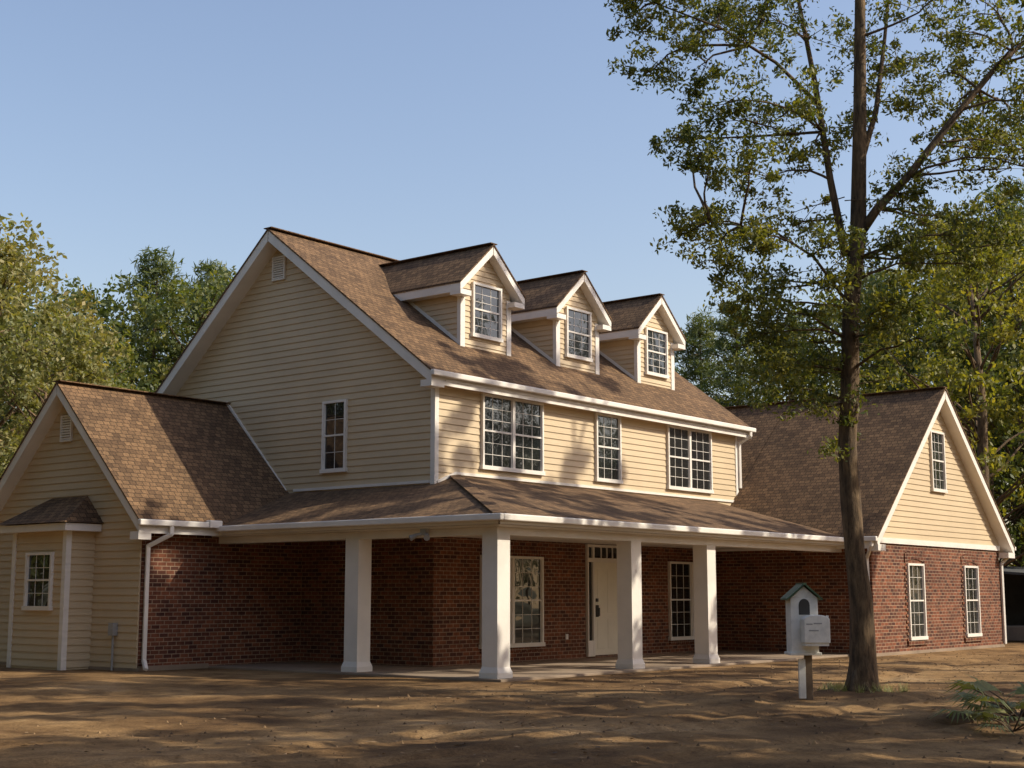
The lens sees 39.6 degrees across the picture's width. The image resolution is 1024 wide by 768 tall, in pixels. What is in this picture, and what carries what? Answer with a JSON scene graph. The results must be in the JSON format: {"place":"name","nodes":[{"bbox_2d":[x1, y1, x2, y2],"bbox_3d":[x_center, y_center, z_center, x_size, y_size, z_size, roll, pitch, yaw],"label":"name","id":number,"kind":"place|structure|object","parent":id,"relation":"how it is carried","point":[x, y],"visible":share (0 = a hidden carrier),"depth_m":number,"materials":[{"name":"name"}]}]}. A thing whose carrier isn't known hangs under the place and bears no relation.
{"place":"outdoors","nodes":[
{"label":"outdoors","id":0,"kind":"place"},
{"bbox_2d":[0,231,1013,554],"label":"roof deck and fascia","id":1,"kind":"structure","parent":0,"point":[224,309],"depth_m":33.88,"materials":[{"name":"white wood"}]},
{"bbox_2d":[0,226,1014,547],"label":"roof shingles","id":2,"kind":"object","parent":1,"relation":"on","point":[168,456],"visible":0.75,"depth_m":33.10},
{"bbox_2d":[138,369,1015,550],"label":"gutters","id":3,"kind":"object","parent":2,"relation":"attached to","point":[217,526],"visible":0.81,"depth_m":29.37,"materials":[{"name":"white paint"}]},
{"bbox_2d":[738,432,751,488],"bbox_3d":[6.560,2.139,39.945,0.422,1.590,0.100,-3,-9,17],"label":"downspout","id":4,"kind":"object","parent":3,"relation":"attached to","point":[743,440],"visible":1,"depth_m":39.96,"materials":[{"name":"white paint"}]},
{"bbox_2d":[0,641,1023,767],"bbox_3d":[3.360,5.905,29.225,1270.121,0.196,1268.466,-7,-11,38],"label":"ground","id":5,"kind":"structure","parent":0,"point":[80,705],"depth_m":17.99,"materials":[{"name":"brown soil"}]},
{"bbox_2d":[0,329,55,463],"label":"broadleaf tree","id":6,"kind":"object","parent":5,"relation":"on","point":[10,420],"visible":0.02,"depth_m":51.97,"materials":[{"name":"green plant"}]},
{"bbox_2d":[0,273,66,466],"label":"autumn tree","id":7,"kind":"object","parent":5,"relation":"on","point":[8,333],"visible":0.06,"depth_m":48.09,"materials":[{"name":"green plant"}]},
{"bbox_2d":[0,212,131,476],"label":"autumn tree","id":8,"kind":"object","parent":5,"relation":"on","point":[14,260],"visible":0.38,"depth_m":44.25,"materials":[{"name":"green plant"}]},
{"bbox_2d":[0,316,135,475],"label":"autumn tree","id":9,"kind":"object","parent":5,"relation":"on","point":[32,385],"visible":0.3,"depth_m":40.95,"materials":[{"name":"green plant"}]},
{"bbox_2d":[2,287,136,426],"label":"broadleaf tree","id":10,"kind":"object","parent":5,"relation":"on","point":[37,367],"depth_m":66.76,"materials":[{"name":"green plant"}]},
{"bbox_2d":[0,323,160,429],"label":"broadleaf tree","id":11,"kind":"object","parent":5,"relation":"on","point":[119,371],"visible":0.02,"depth_m":50.04,"materials":[{"name":"green plant"}]},
{"bbox_2d":[1,283,160,404],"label":"broadleaf tree","id":12,"kind":"object","parent":5,"relation":"on","point":[44,297],"visible":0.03,"depth_m":62.46,"materials":[{"name":"green plant"}]},
{"bbox_2d":[3,270,187,428],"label":"broadleaf tree","id":13,"kind":"object","parent":5,"relation":"on","point":[103,311],"visible":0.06,"depth_m":56.00,"materials":[{"name":"green plant"}]},
{"bbox_2d":[106,245,197,388],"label":"broadleaf tree","id":14,"kind":"object","parent":5,"relation":"on","point":[152,269],"visible":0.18,"depth_m":58.73,"materials":[{"name":"green plant"}]},
{"bbox_2d":[88,264,235,391],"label":"broadleaf tree","id":15,"kind":"object","parent":5,"relation":"on","point":[177,299],"visible":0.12,"depth_m":54.32,"materials":[{"name":"green plant"}]},
{"bbox_2d":[155,342,187,379],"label":"autumn tree","id":16,"kind":"object","parent":5,"relation":"on","point":[164,373],"depth_m":53.51,"materials":[{"name":"green plant"}]},
{"bbox_2d":[137,280,221,386],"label":"broadleaf tree","id":17,"kind":"object","parent":5,"relation":"on","point":[193,324],"visible":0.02,"depth_m":59.91,"materials":[{"name":"green plant"}]},
{"bbox_2d":[165,256,233,376],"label":"tree","id":18,"kind":"object","parent":5,"relation":"on","point":[207,268],"visible":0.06,"depth_m":60.79,"materials":[{"name":"green plant"}]},
{"bbox_2d":[0,644,1004,671],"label":"foundation","id":19,"kind":"object","parent":5,"relation":"on","point":[175,667],"visible":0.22,"depth_m":29.69,"materials":[{"name":"concrete"}]},
{"bbox_2d":[11,531,141,669],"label":"siding walls","id":20,"kind":"structure","parent":19,"relation":"on","point":[47,668],"depth_m":29.19,"materials":[{"name":"beige plastic"}]},
{"bbox_2d":[21,552,54,610],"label":"window frame","id":21,"kind":"object","parent":20,"relation":"attached to","point":[50,586],"visible":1,"depth_m":29.65,"materials":[{"name":"white wood"}]},
{"bbox_2d":[27,555,49,605],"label":"window glass","id":22,"kind":"object","parent":21,"relation":"in","point":[37,569],"visible":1,"depth_m":29.74,"materials":[{"name":"clear glass"}]},
{"bbox_2d":[108,623,117,669],"bbox_3d":[-8.146,5.401,28.936,0.160,1.050,0.120,-7,-11,38],"label":"utility conduit","id":23,"kind":"object","parent":20,"relation":"attached to","point":[112,629],"visible":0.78,"depth_m":28.94,"materials":[{"name":"grey plastic"}]},
{"bbox_2d":[319,399,347,473],"bbox_3d":[-3.987,1.179,31.948,0.820,1.630,0.120,-7,-11,38],"label":"window frame","id":24,"kind":"object","parent":20,"relation":"attached to","point":[322,470],"visible":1,"depth_m":31.89,"materials":[{"name":"white wood"}]},
{"bbox_2d":[325,402,343,468],"bbox_3d":[-3.969,1.158,31.975,0.720,1.540,0.040,-7,-11,38],"label":"window glass","id":25,"kind":"object","parent":24,"relation":"in","point":[336,426],"visible":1,"depth_m":31.97,"materials":[{"name":"glass"}]},
{"bbox_2d":[470,281,503,342],"bbox_3d":[-0.599,-1.684,33.463,0.120,1.300,1.120,-7,-11,38],"label":"window frame","id":26,"kind":"object","parent":20,"relation":"attached to","point":[499,339],"visible":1,"depth_m":33.45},
{"bbox_2d":[475,285,498,337],"bbox_3d":[-0.622,-1.706,33.485,0.040,1.210,1.020,-7,-11,38],"label":"window glass","id":27,"kind":"object","parent":26,"relation":"in","point":[483,299],"visible":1,"depth_m":33.47,"materials":[{"name":"clear glass"}]},
{"bbox_2d":[0,249,998,667],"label":"lap siding","id":28,"kind":"object","parent":20,"relation":"attached to","point":[278,363],"visible":0.66,"depth_m":32.50,"materials":[{"name":"beige plastic"}]},
{"bbox_2d":[0,255,1014,669],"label":"trim boards","id":29,"kind":"object","parent":20,"relation":"attached to","point":[434,385],"depth_m":30.45,"materials":[{"name":"white paint"}]},
{"bbox_2d":[409,529,429,540],"bbox_3d":[-1.684,2.812,26.479,0.520,0.232,0.261,-7,-11,38],"label":"flood light","id":30,"kind":"object","parent":29,"relation":"attached to","point":[425,532],"visible":1,"depth_m":26.50,"materials":[{"name":"grey plastic"}]},
{"bbox_2d":[1000,558,1008,643],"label":"downspout","id":31,"kind":"object","parent":29,"relation":"attached to","point":[1003,561],"visible":0.88,"depth_m":42.54,"materials":[{"name":"white paint"}]},
{"bbox_2d":[480,393,544,475],"bbox_3d":[0.020,1.159,32.122,0.120,1.680,2.260,-7,-11,38],"label":"window frame","id":32,"kind":"object","parent":20,"relation":"attached to","point":[513,469],"visible":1,"depth_m":32.03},
{"bbox_2d":[485,396,539,470],"bbox_3d":[-0.003,1.137,32.145,0.040,1.590,2.160,-7,-11,38],"label":"window glass","id":33,"kind":"object","parent":32,"relation":"in","point":[528,453],"visible":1,"depth_m":32.13,"materials":[{"name":"clear glass"}]},
{"bbox_2d":[564,306,592,362],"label":"window frame","id":34,"kind":"object","parent":20,"relation":"attached to","point":[577,357],"visible":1,"depth_m":36.23,"materials":[{"name":"white plastic"}]},
{"bbox_2d":[568,309,587,357],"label":"window glass","id":35,"kind":"object","parent":34,"relation":"in","point":[584,346],"visible":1,"depth_m":36.31,"materials":[{"name":"clear glass"}]},
{"bbox_2d":[594,412,622,483],"bbox_3d":[2.366,1.591,35.016,0.120,1.680,1.120,-7,-11,38],"label":"window frame","id":36,"kind":"object","parent":20,"relation":"attached to","point":[604,479],"visible":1,"depth_m":35.02,"materials":[{"name":"white wood"}]},
{"bbox_2d":[598,415,617,479],"bbox_3d":[2.343,1.569,35.038,0.040,1.590,1.020,-7,-11,38],"label":"window glass","id":37,"kind":"object","parent":36,"relation":"in","point":[604,432],"visible":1,"depth_m":35.03,"materials":[{"name":"clear glass"}]},
{"bbox_2d":[644,327,668,378],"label":"window frame","id":38,"kind":"object","parent":20,"relation":"attached to","point":[659,375],"visible":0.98,"depth_m":39.05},
{"bbox_2d":[648,330,664,374],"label":"window glass","id":39,"kind":"object","parent":38,"relation":"in","point":[656,348],"visible":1,"depth_m":39.13,"materials":[{"name":"clear glass"}]},
{"bbox_2d":[666,425,713,493],"bbox_3d":[4.744,2.028,37.948,0.120,1.680,2.260,-7,-11,38],"label":"window frame","id":40,"kind":"object","parent":20,"relation":"attached to","point":[689,468],"visible":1,"depth_m":37.88,"materials":[{"name":"white wood"}]},
{"bbox_2d":[669,427,709,489],"bbox_3d":[4.721,2.006,37.970,0.040,1.590,2.160,-7,-11,38],"label":"window glass","id":41,"kind":"object","parent":40,"relation":"in","point":[682,471],"visible":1,"depth_m":37.95,"materials":[{"name":"glass"}]},
{"bbox_2d":[928,430,947,492],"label":"window frame","id":42,"kind":"object","parent":20,"relation":"attached to","point":[936,489],"visible":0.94,"depth_m":39.58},
{"bbox_2d":[932,433,943,488],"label":"window glass","id":43,"kind":"object","parent":42,"relation":"in","point":[937,455],"visible":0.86,"depth_m":39.69,"materials":[{"name":"glass"}]},
{"bbox_2d":[208,650,848,681],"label":"porch slab","id":44,"kind":"structure","parent":5,"relation":"on","point":[537,670],"depth_m":29.42,"materials":[{"name":"grey concrete"}]},
{"bbox_2d":[341,539,371,671],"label":"porch column","id":45,"kind":"structure","parent":44,"relation":"on","point":[357,612],"depth_m":27.67,"materials":[{"name":"white wood"}]},
{"bbox_2d":[479,534,512,678],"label":"porch column","id":46,"kind":"structure","parent":44,"relation":"on","point":[495,606],"depth_m":25.51,"materials":[{"name":"white wood"}]},
{"bbox_2d":[615,541,644,668],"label":"porch column","id":47,"kind":"structure","parent":44,"relation":"on","point":[629,606],"depth_m":28.82,"materials":[{"name":"white wood"}]},
{"bbox_2d":[693,545,719,663],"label":"porch column","id":48,"kind":"structure","parent":44,"relation":"on","point":[705,601],"depth_m":31.10,"materials":[{"name":"white wood"}]},
{"bbox_2d":[137,522,1002,667],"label":"brick walls","id":49,"kind":"structure","parent":5,"relation":"on","point":[212,601],"depth_m":31.64,"materials":[{"name":"red brick"}]},
{"bbox_2d":[141,526,173,670],"bbox_3d":[-7.186,4.323,28.712,0.528,2.884,0.327,6,-10,-34],"label":"downspout","id":50,"kind":"object","parent":49,"relation":"attached to","point":[146,593],"visible":1,"depth_m":28.71,"materials":[{"name":"white paint"}]},
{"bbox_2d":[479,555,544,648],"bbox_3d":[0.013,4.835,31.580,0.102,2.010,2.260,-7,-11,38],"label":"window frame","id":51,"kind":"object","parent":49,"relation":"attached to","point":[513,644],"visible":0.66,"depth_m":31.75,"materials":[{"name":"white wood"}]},
{"bbox_2d":[515,559,539,642],"bbox_3d":[-0.010,4.813,31.602,0.022,1.920,2.160,-7,-11,38],"label":"window glass","id":52,"kind":"object","parent":51,"relation":"in","point":[531,635],"visible":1,"depth_m":32.03,"materials":[{"name":"glass"}]},
{"bbox_2d":[212,524,842,548],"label":"porch ceiling","id":53,"kind":"structure","parent":49,"relation":"attached to","point":[551,539],"depth_m":29.94,"materials":[{"name":"white paint"}]},
{"bbox_2d":[585,544,617,656],"bbox_3d":[2.219,5.215,34.297,0.070,2.640,1.400,-7,-11,38],"label":"door frame","id":54,"kind":"object","parent":49,"relation":"attached to","point":[590,648],"visible":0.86,"depth_m":33.90,"materials":[{"name":"white wood"}]},
{"bbox_2d":[589,547,616,640],"bbox_3d":[2.179,5.065,34.310,0.020,2.200,1.245,-7,-11,38],"label":"transom glass","id":55,"kind":"object","parent":54,"relation":"attached to","point":[597,552],"visible":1,"depth_m":34.00,"materials":[{"name":"clear glass"}]},
{"bbox_2d":[595,562,617,654],"bbox_3d":[2.252,5.425,34.356,0.050,2.200,1.020,-7,-11,38],"label":"door slab","id":56,"kind":"structure","parent":54,"relation":"in","point":[606,616],"depth_m":34.35,"materials":[{"name":"beige wood"}]},
{"bbox_2d":[596,598,599,616],"bbox_3d":[2.060,5.353,34.004,0.100,0.440,0.060,-7,-11,38],"label":"door handle","id":57,"kind":"object","parent":56,"relation":"attached to","point":[597,610],"visible":1,"depth_m":33.97,"materials":[{"name":"black metal"}]},
{"bbox_2d":[597,569,615,648],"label":"door panels","id":58,"kind":"object","parent":56,"relation":"attached to","point":[611,607],"visible":1,"depth_m":34.34,"materials":[{"name":"beige wood"}]},
{"bbox_2d":[668,561,694,639],"bbox_3d":[4.737,5.703,37.405,0.102,2.010,2.260,-7,-11,38],"label":"window frame","id":59,"kind":"object","parent":49,"relation":"attached to","point":[684,637],"visible":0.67,"depth_m":36.96,"materials":[{"name":"white wood"}]},
{"bbox_2d":[671,564,690,636],"bbox_3d":[4.714,5.681,37.428,0.022,1.920,2.160,-7,-11,38],"label":"window glass","id":60,"kind":"object","parent":59,"relation":"in","point":[681,610],"visible":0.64,"depth_m":37.03,"materials":[{"name":"glass"}]},
{"bbox_2d":[480,545,982,653],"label":"soldier bricks","id":61,"kind":"object","parent":49,"relation":"attached to","point":[682,557],"visible":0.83,"depth_m":37.23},
{"bbox_2d":[866,541,873,580],"bbox_3d":[8.966,5.312,35.492,0.100,2.800,0.555,0,-8,-2],"label":"downspout","id":62,"kind":"object","parent":49,"relation":"attached to","point":[869,552],"visible":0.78,"depth_m":35.71,"materials":[{"name":"white paint"}]},
{"bbox_2d":[906,563,928,639],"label":"window frame","id":63,"kind":"object","parent":49,"relation":"attached to","point":[925,636],"visible":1,"depth_m":37.69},
{"bbox_2d":[909,565,923,636],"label":"window glass","id":64,"kind":"object","parent":63,"relation":"in","point":[915,585],"visible":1,"depth_m":37.73,"materials":[{"name":"glass"}]},
{"bbox_2d":[962,566,982,636],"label":"window frame","id":65,"kind":"object","parent":49,"relation":"attached to","point":[967,634],"visible":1,"depth_m":40.65,"materials":[{"name":"white wood"}]},
{"bbox_2d":[965,568,978,633],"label":"window glass","id":66,"kind":"object","parent":65,"relation":"in","point":[970,572],"visible":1,"depth_m":40.76,"materials":[{"name":"clear glass"}]},
{"bbox_2d":[674,343,689,374],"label":"pine tree","id":67,"kind":"object","parent":5,"relation":"on","point":[676,369],"visible":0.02,"depth_m":72.48,"materials":[{"name":"green plant"}]},
{"bbox_2d":[674,306,740,404],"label":"pine tree","id":68,"kind":"object","parent":5,"relation":"on","point":[699,331],"visible":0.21,"depth_m":70.61,"materials":[{"name":"green plant"}]},
{"bbox_2d":[693,298,781,406],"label":"pine tree","id":69,"kind":"object","parent":5,"relation":"on","point":[724,346],"visible":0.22,"depth_m":66.64,"materials":[{"name":"green plant"}]},
{"bbox_2d":[713,325,860,406],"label":"broadleaf tree","id":70,"kind":"object","parent":5,"relation":"on","point":[740,389],"visible":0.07,"depth_m":62.92,"materials":[{"name":"green plant"}]},
{"bbox_2d":[780,583,829,699],"bbox_3d":[4.282,3.844,20.677,0.580,1.880,0.683,0,-8,-1],"label":"birdhouse mailbox","id":71,"kind":"object","parent":5,"relation":"on","point":[807,630],"visible":0.94,"depth_m":20.64,"materials":[{"name":"white wood"}]},
{"bbox_2d":[604,0,1023,691],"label":"oak tree","id":72,"kind":"object","parent":5,"relation":"on","point":[992,136],"visible":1,"depth_m":22.84,"materials":[{"name":"green plant"}]},
{"bbox_2d":[760,306,875,401],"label":"broadleaf tree","id":73,"kind":"object","parent":5,"relation":"on","point":[823,336],"visible":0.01,"depth_m":69.90,"materials":[{"name":"green plant"}]},
{"bbox_2d":[729,273,925,401],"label":"broadleaf tree","id":74,"kind":"object","parent":5,"relation":"on","point":[869,291],"visible":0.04,"depth_m":59.80,"materials":[{"name":"green plant"}]},
{"bbox_2d":[817,681,909,692],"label":"grass tufts","id":75,"kind":"object","parent":5,"relation":"on","point":[859,690],"visible":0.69,"depth_m":21.91,"materials":[{"name":"green plant"}]},
{"bbox_2d":[827,265,932,393],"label":"pine tree","id":76,"kind":"object","parent":5,"relation":"on","point":[890,290],"visible":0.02,"depth_m":62.77,"materials":[{"name":"green plant"}]},
{"bbox_2d":[815,265,994,477],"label":"broadleaf tree","id":77,"kind":"object","parent":5,"relation":"on","point":[863,340],"visible":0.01,"depth_m":66.79,"materials":[{"name":"green plant"}]},
{"bbox_2d":[824,213,1023,569],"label":"broadleaf tree","id":78,"kind":"object","parent":5,"relation":"on","point":[979,433],"visible":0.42,"depth_m":46.75,"materials":[{"name":"green plant"}]},
{"bbox_2d":[887,304,1023,566],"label":"broadleaf tree","id":79,"kind":"object","parent":5,"relation":"on","point":[1013,530],"visible":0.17,"depth_m":51.68,"materials":[{"name":"green plant"}]},
{"bbox_2d":[898,204,1023,537],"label":"pine tree","id":80,"kind":"object","parent":5,"relation":"on","point":[946,317],"visible":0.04,"depth_m":58.52,"materials":[{"name":"green plant"}]},
{"bbox_2d":[917,216,1023,565],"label":"broadleaf tree","id":81,"kind":"object","parent":5,"relation":"on","point":[993,425],"visible":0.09,"depth_m":54.35,"materials":[{"name":"green plant"}]},
{"bbox_2d":[930,673,1023,725],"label":"saw palmetto","id":82,"kind":"object","parent":5,"relation":"on","point":[996,703],"visible":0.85,"depth_m":17.82,"materials":[{"name":"green plant"}]},
{"bbox_2d":[934,273,1020,565],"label":"broadleaf tree","id":83,"kind":"object","parent":5,"relation":"on","point":[1000,481],"depth_m":63.69,"materials":[{"name":"green plant"}]},
{"bbox_2d":[947,176,1023,562],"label":"pine tree","id":84,"kind":"object","parent":5,"relation":"on","point":[1020,193],"visible":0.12,"depth_m":61.22,"materials":[{"name":"green plant"}]},
{"bbox_2d":[958,700,1023,733],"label":"saw palmetto","id":85,"kind":"object","parent":5,"relation":"on","point":[984,715],"visible":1,"depth_m":16.53,"materials":[{"name":"green plant"}]},
{"bbox_2d":[990,384,1023,466],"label":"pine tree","id":86,"kind":"object","parent":5,"relation":"on","point":[1012,450],"visible":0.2,"depth_m":53.89,"materials":[{"name":"green plant"}]},
{"bbox_2d":[992,270,1021,508],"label":"broadleaf tree","id":87,"kind":"object","parent":5,"relation":"on","point":[1006,454],"depth_m":59.92,"materials":[{"name":"green plant"}]},
{"bbox_2d":[999,566,1023,641],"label":"open shed","id":88,"kind":"structure","parent":5,"relation":"on","point":[1014,590],"depth_m":52.04,"materials":[{"name":"metal"}]},
{"bbox_2d":[1009,0,1023,8],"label":"oak tree","id":89,"kind":"object","parent":5,"relation":"on","point":[1016,2],"visible":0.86,"depth_m":28.22,"materials":[{"name":"green plant"}]},
{"bbox_2d":[0,0,1023,563],"label":"sky","id":90,"kind":"structure","parent":0,"point":[395,129],"materials":[{"name":"blue"}]}
]}

